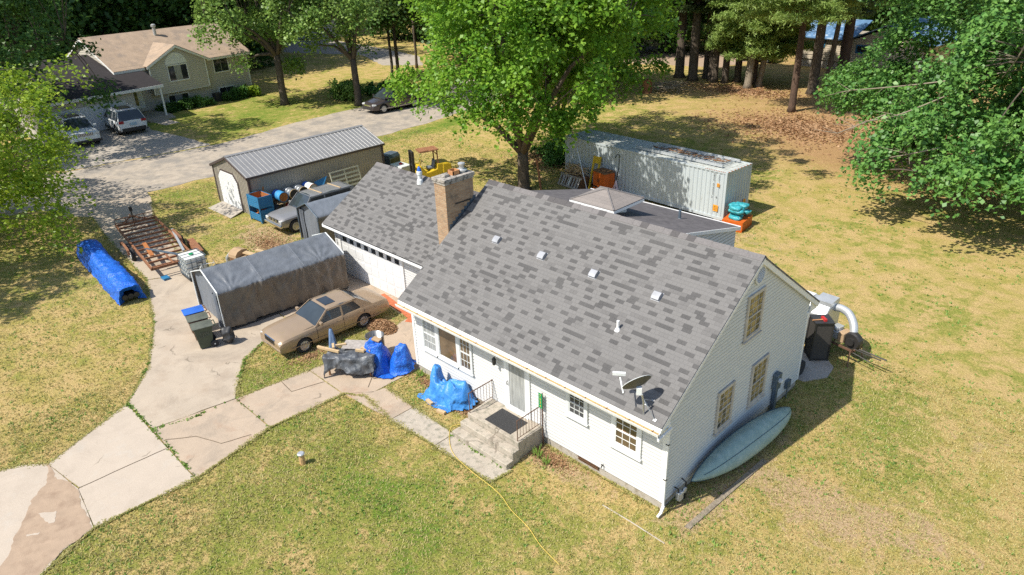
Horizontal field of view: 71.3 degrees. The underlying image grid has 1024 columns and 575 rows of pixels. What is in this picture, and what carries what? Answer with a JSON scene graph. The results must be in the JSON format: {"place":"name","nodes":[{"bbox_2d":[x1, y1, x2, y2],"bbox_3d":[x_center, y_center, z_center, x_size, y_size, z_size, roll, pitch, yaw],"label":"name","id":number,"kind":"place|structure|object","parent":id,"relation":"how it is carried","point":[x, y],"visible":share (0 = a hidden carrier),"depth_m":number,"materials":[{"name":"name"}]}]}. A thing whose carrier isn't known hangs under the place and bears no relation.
{"place":"outdoors","nodes":[
{"label":"outdoors","id":0,"kind":"place"},
{"bbox_2d":[18,127,209,170],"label":"neighbour driveway","id":1,"kind":"structure","parent":0,"point":[112,146],"depth_m":59.70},
{"bbox_2d":[53,111,102,146],"bbox_3d":[-37.780,-13.755,61.726,2.784,2.207,6.046,-24,34,-37],"label":"suv","id":2,"kind":"object","parent":1,"relation":"on","point":[80,122],"visible":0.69,"depth_m":60.54,"materials":[{"name":"white metal"}]},
{"bbox_2d":[100,103,148,134],"bbox_3d":[-35.665,-15.558,65.245,2.784,2.207,6.046,-24,34,-37],"label":"suv","id":3,"kind":"object","parent":1,"relation":"on","point":[121,119],"visible":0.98,"depth_m":63.55,"materials":[{"name":"white metal"}]},
{"bbox_2d":[0,190,418,574],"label":"driveway","id":4,"kind":"structure","parent":0,"point":[186,375],"depth_m":25.45,"materials":[{"name":"concrete"}]},
{"bbox_2d":[0,463,91,574],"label":"sand wash","id":5,"kind":"object","parent":4,"relation":"on","point":[38,553],"visible":1,"depth_m":20.25},
{"bbox_2d":[114,206,190,270],"bbox_3d":[-19.942,-2.765,39.149,2.905,1.190,9.654,-21,32,-33],"label":"car trailer","id":6,"kind":"object","parent":4,"relation":"on","point":[129,251],"visible":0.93,"depth_m":38.78,"materials":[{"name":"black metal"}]},
{"bbox_2d":[125,402,194,476],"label":"weeds","id":7,"kind":"object","parent":4,"relation":"on","point":[156,433],"visible":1,"depth_m":24.17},
{"bbox_2d":[176,248,208,281],"bbox_3d":[-15.824,-1.147,35.432,1.032,1.200,1.232,-23,33,-36],"label":"water tote","id":8,"kind":"object","parent":4,"relation":"on","point":[188,261],"visible":0.88,"depth_m":35.05,"materials":[{"name":"white plastic"}]},
{"bbox_2d":[185,311,213,339],"bbox_3d":[-12.981,1.623,29.752,0.929,1.055,0.660,-17,30,-27],"label":"wheelie bin","id":9,"kind":"object","parent":4,"relation":"on","point":[195,318],"visible":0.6,"depth_m":29.44,"materials":[{"name":"plastic"}]},
{"bbox_2d":[189,319,218,348],"bbox_3d":[-12.532,1.911,29.132,0.929,1.055,0.660,-17,30,-27],"label":"wheelie bin","id":10,"kind":"object","parent":4,"relation":"on","point":[204,335],"visible":1,"depth_m":28.90,"materials":[{"name":"plastic"}]},
{"bbox_2d":[220,326,234,342],"bbox_3d":[-11.680,1.960,29.342,0.603,0.794,0.537,22,35,40],"label":"rubbish bag","id":11,"kind":"object","parent":4,"relation":"on","point":[227,334],"visible":1,"depth_m":29.15,"materials":[{"name":"black plastic"}]},
{"bbox_2d":[190,232,348,328],"bbox_3d":[-11.011,-0.584,32.524,6.024,2.446,3.282,-23,33,-36],"label":"tarp shelter","id":12,"kind":"object","parent":4,"relation":"on","point":[241,291],"visible":0.99,"depth_m":31.48,"materials":[{"name":"fabric"}]},
{"bbox_2d":[322,347,375,378],"bbox_3d":[-6.077,2.859,27.080,2.051,1.122,1.233,1,26,7],"label":"covered grill","id":13,"kind":"object","parent":4,"relation":"on","point":[349,361],"visible":0.84,"depth_m":26.59,"materials":[{"name":"grey plastic"}]},
{"bbox_2d":[364,337,415,378],"bbox_3d":[-4.776,2.533,27.097,2.569,1.180,1.981,5,27,14],"label":"tarp covered grill","id":14,"kind":"object","parent":4,"relation":"on","point":[400,361],"visible":0.81,"depth_m":26.79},
{"bbox_2d":[0,56,572,216],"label":"road","id":15,"kind":"structure","parent":0,"point":[147,174],"depth_m":55.80,"materials":[{"name":"asphalt"}]},
{"bbox_2d":[362,84,423,112],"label":"minivan","id":16,"kind":"object","parent":15,"relation":"on","point":[380,101],"visible":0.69,"depth_m":68.47,"materials":[{"name":"black metal"}]},
{"bbox_2d":[283,39,422,65],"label":"driveway","id":17,"kind":"structure","parent":0,"point":[384,58],"depth_m":107.19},
{"bbox_2d":[0,19,1023,574],"bbox_3d":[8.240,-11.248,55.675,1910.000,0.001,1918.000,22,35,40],"label":"ground","id":18,"kind":"structure","parent":0,"point":[922,247],"depth_m":26.02,"materials":[{"name":"plant"}]},
{"bbox_2d":[0,51,104,266],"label":"tree","id":19,"kind":"object","parent":18,"relation":"on","point":[31,183],"visible":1,"depth_m":37.62,"materials":[{"name":"green plant"}]},
{"bbox_2d":[0,0,118,64],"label":"tree","id":20,"kind":"object","parent":18,"relation":"on","point":[80,24],"visible":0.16,"depth_m":76.40,"materials":[{"name":"green plant"}]},
{"bbox_2d":[0,0,122,119],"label":"tree","id":21,"kind":"object","parent":18,"relation":"on","point":[20,55],"visible":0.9,"depth_m":56.04,"materials":[{"name":"green plant"}]},
{"bbox_2d":[15,0,131,50],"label":"tree","id":22,"kind":"object","parent":18,"relation":"on","point":[100,18],"visible":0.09,"depth_m":80.53,"materials":[{"name":"green plant"}]},
{"bbox_2d":[0,216,156,470],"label":"edge grass","id":23,"kind":"structure","parent":18,"relation":"on","point":[150,313],"depth_m":28.97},
{"bbox_2d":[24,0,180,50],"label":"tree","id":24,"kind":"object","parent":18,"relation":"on","point":[111,28],"visible":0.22,"depth_m":81.03,"materials":[{"name":"green plant"}]},
{"bbox_2d":[76,239,146,305],"bbox_3d":[-20.254,-1.009,35.716,1.373,1.023,8.076,-23,33,-36],"label":"tarp covered stack","id":25,"kind":"object","parent":18,"relation":"on","point":[117,282],"visible":0.98,"depth_m":34.47,"materials":[{"name":"blue plastic"}]},
{"bbox_2d":[0,23,251,141],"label":"split level house","id":26,"kind":"structure","parent":18,"relation":"on","point":[148,70],"depth_m":71.38,"materials":[{"name":"beige"}]},
{"bbox_2d":[46,100,125,137],"bbox_3d":[-38.251,-15.249,64.693,0.040,2.250,6.900,18,33,35],"label":"garage door","id":27,"kind":"structure","parent":26,"relation":"in","point":[100,124],"depth_m":64.91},
{"bbox_2d":[166,63,189,81],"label":"window","id":28,"kind":"structure","parent":26,"relation":"in","point":[176,72],"depth_m":72.47,"materials":[{"name":"white paint"}]},
{"bbox_2d":[212,58,229,72],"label":"window","id":29,"kind":"structure","parent":26,"relation":"in","point":[219,65],"depth_m":76.51,"materials":[{"name":"glass"}]},
{"bbox_2d":[80,0,194,33],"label":"tree","id":30,"kind":"object","parent":18,"relation":"on","point":[161,23],"visible":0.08,"depth_m":85.34,"materials":[{"name":"green plant"}]},
{"bbox_2d":[96,0,244,32],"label":"tree","id":31,"kind":"object","parent":18,"relation":"on","point":[131,16],"visible":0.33,"depth_m":82.36,"materials":[{"name":"green plant"}]},
{"bbox_2d":[160,0,259,60],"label":"tree","id":32,"kind":"object","parent":18,"relation":"on","point":[185,2],"visible":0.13,"depth_m":86.65,"materials":[{"name":"green plant"}]},
{"bbox_2d":[209,201,242,218],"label":"ramp","id":33,"kind":"structure","parent":18,"relation":"on","point":[226,209],"depth_m":44.38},
{"bbox_2d":[179,0,285,68],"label":"tree","id":34,"kind":"object","parent":18,"relation":"on","point":[257,49],"visible":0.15,"depth_m":94.46,"materials":[{"name":"green plant"}]},
{"bbox_2d":[185,0,331,105],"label":"tree","id":35,"kind":"object","parent":18,"relation":"on","point":[266,32],"visible":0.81,"depth_m":70.01,"materials":[{"name":"green plant"}]},
{"bbox_2d":[246,190,274,223],"bbox_3d":[-14.919,-4.798,42.429,1.320,1.580,0.920,21,34,38],"label":"stillage bin","id":36,"kind":"object","parent":18,"relation":"on","point":[260,205],"visible":0.89,"depth_m":42.10,"materials":[{"name":"blue metal"}]},
{"bbox_2d":[227,226,299,252],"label":"leaf litter","id":37,"kind":"object","parent":18,"relation":"on","point":[272,243],"visible":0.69,"depth_m":39.43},
{"bbox_2d":[40,392,512,574],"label":"edge grass","id":38,"kind":"structure","parent":18,"relation":"on","point":[192,480],"depth_m":22.32,"materials":[{"name":"plant"}]},
{"bbox_2d":[209,124,384,214],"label":"metal shed","id":39,"kind":"structure","parent":18,"relation":"on","point":[239,176],"depth_m":45.00,"materials":[{"name":"metal"}]},
{"bbox_2d":[218,170,242,211],"bbox_3d":[-17.566,-6.054,44.418,2.500,2.260,0.042,22,35,40],"label":"roll up door","id":40,"kind":"structure","parent":39,"relation":"in","point":[230,192],"depth_m":44.33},
{"bbox_2d":[264,180,353,231],"bbox_3d":[-11.695,-4.808,42.019,5.438,1.783,2.268,-25,34,-39],"label":"pickup truck","id":41,"kind":"object","parent":18,"relation":"on","point":[284,217],"visible":0.49,"depth_m":41.22,"materials":[{"name":"silver metal"}]},
{"bbox_2d":[234,307,405,398],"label":"edge grass","id":42,"kind":"structure","parent":18,"relation":"on","point":[309,369],"depth_m":27.13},
{"bbox_2d":[296,191,349,242],"bbox_3d":[-8.666,-4.389,40.189,6.264,2.438,2.380,-24,34,-37],"label":"tarp shelter","id":43,"kind":"object","parent":18,"relation":"on","point":[312,216],"visible":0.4,"depth_m":38.32,"materials":[{"name":"fabric"}]},
{"bbox_2d":[260,288,388,353],"bbox_3d":[-7.782,1.195,29.884,5.198,1.421,2.123,-24,34,-38],"label":"sedan","id":44,"kind":"object","parent":18,"relation":"on","point":[305,326],"visible":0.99,"depth_m":29.26,"materials":[{"name":"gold metal"}]},
{"bbox_2d":[260,0,409,105],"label":"tree","id":45,"kind":"object","parent":18,"relation":"on","point":[344,11],"visible":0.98,"depth_m":66.83,"materials":[{"name":"green plant"}]},
{"bbox_2d":[329,165,361,184],"bbox_3d":[-10.678,-6.903,46.196,0.479,1.541,2.200,22,35,40],"label":"slatted panel","id":46,"kind":"object","parent":18,"relation":"on","point":[346,177],"visible":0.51,"depth_m":46.20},
{"bbox_2d":[327,78,365,100],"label":"shrub","id":47,"kind":"object","parent":18,"relation":"on","point":[344,89],"visible":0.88,"depth_m":74.12,"materials":[{"name":"green plant"}]},
{"bbox_2d":[364,78,390,96],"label":"shrub","id":48,"kind":"object","parent":18,"relation":"on","point":[370,88],"visible":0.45,"depth_m":75.87,"materials":[{"name":"green plant"}]},
{"bbox_2d":[366,318,397,334],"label":"leaf litter","id":49,"kind":"object","parent":18,"relation":"on","point":[388,325],"visible":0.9,"depth_m":30.02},
{"bbox_2d":[363,0,415,77],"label":"tree","id":50,"kind":"object","parent":18,"relation":"on","point":[390,52],"visible":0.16,"depth_m":81.42,"materials":[{"name":"green plant"}]},
{"bbox_2d":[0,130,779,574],"bbox_3d":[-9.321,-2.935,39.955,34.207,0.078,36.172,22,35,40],"label":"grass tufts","id":51,"kind":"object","parent":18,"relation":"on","point":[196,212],"visible":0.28,"depth_m":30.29,"materials":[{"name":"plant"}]},
{"bbox_2d":[355,0,426,80],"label":"tree","id":52,"kind":"object","parent":18,"relation":"on","point":[373,25],"visible":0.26,"depth_m":80.78,"materials":[{"name":"green plant"}]},
{"bbox_2d":[365,0,420,72],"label":"tree","id":53,"kind":"object","parent":18,"relation":"on","point":[401,17],"visible":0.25,"depth_m":79.97,"materials":[{"name":"green plant"}]},
{"bbox_2d":[396,9,429,41],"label":"tree","id":54,"kind":"object","parent":18,"relation":"on","point":[410,37],"visible":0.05,"depth_m":116.23,"materials":[{"name":"green plant"}]},
{"bbox_2d":[384,385,452,432],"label":"edge grass","id":55,"kind":"structure","parent":18,"relation":"on","point":[415,406],"depth_m":24.95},
{"bbox_2d":[345,388,511,482],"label":"walkway","id":56,"kind":"structure","parent":18,"relation":"on","point":[421,424],"depth_m":23.87,"materials":[{"name":"concrete"}]},
{"bbox_2d":[452,379,541,469],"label":"front steps","id":57,"kind":"structure","parent":56,"relation":"on","point":[477,431],"depth_m":22.70,"materials":[{"name":"concrete"}]},
{"bbox_2d":[485,408,527,433],"bbox_3d":[-0.188,4.312,23.044,1.170,0.013,0.800,22,35,40],"label":"door mat","id":58,"kind":"object","parent":57,"relation":"on","point":[504,419],"depth_m":23.03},
{"bbox_2d":[408,146,451,177],"bbox_3d":[-5.959,-8.234,48.077,3.650,2.220,1.356,-12,28,-20],"label":"forklift","id":59,"kind":"object","parent":18,"relation":"on","point":[437,166],"visible":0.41,"depth_m":47.99,"materials":[{"name":"yellow paint"}]},
{"bbox_2d":[417,364,477,412],"bbox_3d":[-2.249,3.423,25.138,2.758,1.198,1.721,14,30,30],"label":"tarp covered bike","id":60,"kind":"object","parent":18,"relation":"on","point":[450,395],"visible":0.95,"depth_m":24.84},
{"bbox_2d":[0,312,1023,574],"bbox_3d":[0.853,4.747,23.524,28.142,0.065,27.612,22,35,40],"label":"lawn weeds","id":61,"kind":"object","parent":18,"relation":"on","point":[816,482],"visible":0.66,"depth_m":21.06,"materials":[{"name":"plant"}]},
{"bbox_2d":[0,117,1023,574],"bbox_3d":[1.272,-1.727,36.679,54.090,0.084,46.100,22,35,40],"label":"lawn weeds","id":62,"kind":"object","parent":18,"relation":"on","point":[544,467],"visible":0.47,"depth_m":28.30,"materials":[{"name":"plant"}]},
{"bbox_2d":[379,0,682,189],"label":"tree","id":63,"kind":"object","parent":18,"relation":"on","point":[515,77],"visible":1,"depth_m":39.97,"materials":[{"name":"green plant"}]},
{"bbox_2d":[529,134,568,166],"bbox_3d":[3.740,-9.867,51.749,5.899,2.113,4.589,22,35,40],"label":"shrub","id":64,"kind":"object","parent":18,"relation":"on","point":[550,152],"visible":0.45,"depth_m":50.75,"materials":[{"name":"green plant"}]},
{"bbox_2d":[524,445,588,475],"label":"leaf litter","id":65,"kind":"object","parent":18,"relation":"on","point":[552,459],"visible":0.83,"depth_m":22.24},
{"bbox_2d":[322,162,819,517],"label":"white house","id":66,"kind":"structure","parent":18,"relation":"on","point":[566,302],"depth_m":22.29,"materials":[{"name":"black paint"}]},
{"bbox_2d":[337,233,405,297],"bbox_3d":[-6.591,-1.115,33.337,5.130,2.390,0.080,22,35,40],"label":"garage door","id":67,"kind":"structure","parent":66,"relation":"in","point":[385,272],"depth_m":33.27,"materials":[{"name":"white paint"}]},
{"bbox_2d":[420,319,437,357],"bbox_3d":[-2.979,1.730,25.689,0.920,1.490,0.085,22,35,40],"label":"window","id":68,"kind":"structure","parent":66,"relation":"in","point":[429,338],"depth_m":25.77,"materials":[{"name":"white glass"}]},
{"bbox_2d":[436,327,458,368],"bbox_3d":[-2.269,2.019,25.047,1.200,1.490,0.085,22,35,40],"label":"window","id":69,"kind":"structure","parent":66,"relation":"in","point":[447,345],"depth_m":25.13,"materials":[{"name":"brown glass"}]},
{"bbox_2d":[457,337,474,376],"bbox_3d":[-1.615,2.284,24.456,0.760,1.490,0.085,22,35,40],"label":"window","id":70,"kind":"structure","parent":66,"relation":"in","point":[465,355],"depth_m":24.51,"materials":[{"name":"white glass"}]},
{"bbox_2d":[503,360,530,419],"bbox_3d":[0.151,3.138,22.932,1.140,2.200,0.120,22,35,40],"label":"front door","id":71,"kind":"structure","parent":66,"relation":"in","point":[517,382],"depth_m":23.02,"materials":[{"name":"white paint"}]},
{"bbox_2d":[564,392,588,426],"bbox_3d":[1.913,3.510,21.162,0.890,1.070,0.085,22,35,40],"label":"window","id":72,"kind":"structure","parent":66,"relation":"in","point":[576,408],"depth_m":21.22,"materials":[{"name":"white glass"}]},
{"bbox_2d":[609,415,642,461],"bbox_3d":[3.200,4.138,20.057,1.100,1.310,0.085,22,35,40],"label":"window","id":73,"kind":"structure","parent":66,"relation":"in","point":[626,438],"depth_m":20.11,"materials":[{"name":"white paint"}]},
{"bbox_2d":[612,371,656,421],"bbox_3d":[3.237,2.726,18.690,1.285,1.206,0.667,8,28,19],"label":"satellite dish","id":74,"kind":"object","parent":66,"relation":"on","point":[637,383],"visible":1,"depth_m":18.47,"materials":[{"name":"metal"}]},
{"bbox_2d":[713,380,735,436],"bbox_3d":[6.331,3.585,21.176,0.085,1.510,1.000,22,35,40],"label":"window","id":75,"kind":"structure","parent":66,"relation":"in","point":[725,399],"depth_m":21.18,"materials":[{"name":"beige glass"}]},
{"bbox_2d":[742,285,766,344],"bbox_3d":[7.078,0.800,20.753,0.085,1.530,1.060,22,35,40],"label":"window","id":76,"kind":"structure","parent":66,"relation":"in","point":[755,306],"depth_m":20.76,"materials":[{"name":"beige glass"}]},
{"bbox_2d":[746,352,769,409],"bbox_3d":[7.787,2.947,22.502,0.085,1.590,1.100,22,35,40],"label":"window","id":77,"kind":"structure","parent":66,"relation":"in","point":[757,382],"depth_m":22.51,"materials":[{"name":"beige glass"}]},
{"bbox_2d":[769,371,783,410],"bbox_3d":[8.812,3.568,23.740,0.280,1.660,0.332,22,35,40],"label":"electric meter","id":78,"kind":"object","parent":66,"relation":"attached to","point":[778,380],"visible":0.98,"depth_m":23.53,"materials":[{"name":"grey metal"}]},
{"bbox_2d":[458,1,686,142],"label":"tree","id":79,"kind":"object","parent":18,"relation":"on","point":[625,77],"visible":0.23,"depth_m":48.80,"materials":[{"name":"green plant"}]},
{"bbox_2d":[557,163,590,188],"bbox_3d":[4.006,-7.312,46.174,1.200,1.476,2.344,-20,31,-32],"label":"pallet stack","id":80,"kind":"object","parent":18,"relation":"on","point":[571,179],"visible":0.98,"depth_m":45.94,"materials":[{"name":"grey wood"}]},
{"bbox_2d":[593,167,614,188],"bbox_3d":[5.729,-6.622,44.613,0.870,1.495,1.200,-17,30,-27],"label":"orange cabinet","id":81,"kind":"object","parent":18,"relation":"on","point":[604,177],"visible":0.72,"depth_m":44.18,"materials":[{"name":"metal"}]},
{"bbox_2d":[565,129,752,220],"bbox_3d":[8.492,-7.093,43.828,2.459,2.946,12.207,-23,33,-36],"label":"shipping container","id":82,"kind":"object","parent":18,"relation":"on","point":[711,191],"visible":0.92,"depth_m":41.77,"materials":[{"name":"metal"}]},
{"bbox_2d":[636,142,740,166],"bbox_3d":[10.178,-7.817,41.638,1.580,0.140,6.200,-23,33,-36],"label":"ladder frame","id":83,"kind":"object","parent":82,"relation":"on","point":[696,159],"visible":1,"depth_m":41.36,"materials":[{"name":"white metal"}]},
{"bbox_2d":[543,384,797,512],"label":"edge grass","id":84,"kind":"structure","parent":18,"relation":"on","point":[629,492],"depth_m":21.23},
{"bbox_2d":[638,0,708,53],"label":"tree","id":85,"kind":"object","parent":18,"relation":"on","point":[665,39],"visible":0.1,"depth_m":95.38,"materials":[{"name":"green plant"}]},
{"bbox_2d":[652,78,697,93],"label":"brush pile","id":86,"kind":"object","parent":18,"relation":"on","point":[666,88],"visible":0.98,"depth_m":72.53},
{"bbox_2d":[664,0,702,78],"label":"pine tree","id":87,"kind":"object","parent":18,"relation":"on","point":[680,60],"visible":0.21,"depth_m":78.17,"materials":[{"name":"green plant"}]},
{"bbox_2d":[649,0,722,52],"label":"tree","id":88,"kind":"object","parent":18,"relation":"on","point":[689,23],"visible":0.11,"depth_m":92.82,"materials":[{"name":"green plant"}]},
{"bbox_2d":[676,0,711,81],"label":"pine tree","id":89,"kind":"object","parent":18,"relation":"on","point":[694,53],"visible":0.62,"depth_m":75.75,"materials":[{"name":"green plant"}]},
{"bbox_2d":[700,0,713,78],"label":"pine tree","id":90,"kind":"object","parent":18,"relation":"on","point":[706,64],"visible":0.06,"depth_m":77.74,"materials":[{"name":"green plant"}]},
{"bbox_2d":[690,0,728,82],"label":"pine tree","id":91,"kind":"object","parent":18,"relation":"on","point":[715,66],"visible":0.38,"depth_m":75.53,"materials":[{"name":"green plant"}]},
{"bbox_2d":[708,5,730,83],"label":"pine tree","id":92,"kind":"object","parent":18,"relation":"on","point":[725,74],"visible":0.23,"depth_m":75.36,"materials":[{"name":"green plant"}]},
{"bbox_2d":[685,459,766,528],"bbox_3d":[6.270,5.944,20.699,4.000,0.040,0.160,-23,33,-36],"label":"buried board","id":93,"kind":"object","parent":18,"relation":"on","point":[709,508],"visible":1,"depth_m":20.59,"materials":[{"name":"grey wood"}]},
{"bbox_2d":[722,213,752,232],"bbox_3d":[12.327,-3.593,39.097,1.150,0.570,1.500,17,32,33],"label":"pallet box","id":94,"kind":"object","parent":18,"relation":"on","point":[745,223],"visible":0.57,"depth_m":38.63,"materials":[{"name":"orange paint"}]},
{"bbox_2d":[728,201,751,220],"bbox_3d":[12.307,-4.185,38.882,1.128,0.796,1.221,22,35,40],"label":"sack pile","id":95,"kind":"object","parent":94,"relation":"on","point":[737,210],"visible":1,"depth_m":38.62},
{"bbox_2d":[691,406,790,481],"bbox_3d":[7.264,4.721,21.870,5.269,0.831,0.746,-22,32,-35],"label":"canoe","id":96,"kind":"object","parent":18,"relation":"on","point":[747,441],"visible":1,"depth_m":21.43,"materials":[{"name":"plastic"}]},
{"bbox_2d":[705,0,799,88],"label":"pine tree","id":97,"kind":"object","parent":18,"relation":"on","point":[731,15],"visible":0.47,"depth_m":69.40,"materials":[{"name":"green plant"}]},
{"bbox_2d":[674,79,837,104],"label":"leaf litter","id":98,"kind":"object","parent":18,"relation":"on","point":[752,91],"visible":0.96,"depth_m":71.74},
{"bbox_2d":[703,0,826,83],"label":"pine tree","id":99,"kind":"object","parent":18,"relation":"on","point":[775,44],"visible":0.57,"depth_m":70.94,"materials":[{"name":"green plant"}]},
{"bbox_2d":[629,95,916,162],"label":"leaf litter","id":100,"kind":"object","parent":18,"relation":"on","point":[792,125],"visible":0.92,"depth_m":58.00,"materials":[{"name":"plant"}]},
{"bbox_2d":[740,0,867,112],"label":"pine tree","id":101,"kind":"object","parent":18,"relation":"on","point":[828,11],"visible":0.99,"depth_m":58.17,"materials":[{"name":"green plant"}]},
{"bbox_2d":[797,349,833,381],"bbox_3d":[10.959,2.942,26.592,1.829,0.130,2.202,22,35,40],"label":"pad","id":102,"kind":"object","parent":18,"relation":"on","point":[817,369],"visible":0.34,"depth_m":26.25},
{"bbox_2d":[804,314,834,360],"bbox_3d":[11.502,1.881,26.726,0.700,1.620,0.700,-1,26,3],"label":"cabinet","id":103,"kind":"object","parent":102,"relation":"on","point":[818,341],"visible":1,"depth_m":26.51,"materials":[{"name":"black metal"}]},
{"bbox_2d":[790,2,870,94],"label":"pine tree","id":104,"kind":"object","parent":18,"relation":"on","point":[815,68],"visible":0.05,"depth_m":68.10,"materials":[{"name":"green plant"}]},
{"bbox_2d":[805,290,857,337],"bbox_3d":[11.991,1.277,27.581,1.555,1.980,3.021,-23,33,-36],"label":"leaf vacuum","id":105,"kind":"object","parent":18,"relation":"on","point":[831,306],"visible":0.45,"depth_m":27.00,"materials":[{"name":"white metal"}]},
{"bbox_2d":[821,0,877,94],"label":"pine tree","id":106,"kind":"object","parent":18,"relation":"on","point":[831,61],"visible":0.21,"depth_m":66.85,"materials":[{"name":"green plant"}]},
{"bbox_2d":[831,323,886,366],"bbox_3d":[12.726,2.256,26.420,1.004,1.174,2.374,-18,30,-29],"label":"engine cart","id":107,"kind":"object","parent":18,"relation":"on","point":[853,341],"visible":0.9,"depth_m":26.36,"materials":[{"name":"black metal"}]},
{"bbox_2d":[835,0,901,76],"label":"pine tree","id":108,"kind":"object","parent":18,"relation":"on","point":[846,44],"visible":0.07,"depth_m":74.91,"materials":[{"name":"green plant"}]},
{"bbox_2d":[866,0,967,30],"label":"tree","id":109,"kind":"object","parent":18,"relation":"on","point":[880,19],"visible":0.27,"depth_m":87.81,"materials":[{"name":"green plant"}]},
{"bbox_2d":[813,0,1023,225],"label":"tree","id":110,"kind":"object","parent":18,"relation":"on","point":[978,60],"visible":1,"depth_m":36.47,"materials":[{"name":"green plant"}]},
{"bbox_2d":[619,44,747,67],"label":"driveway","id":111,"kind":"structure","parent":0,"point":[670,58],"depth_m":93.10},
{"bbox_2d":[801,16,956,78],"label":"beige house","id":112,"kind":"structure","parent":0,"point":[859,42],"depth_m":78.12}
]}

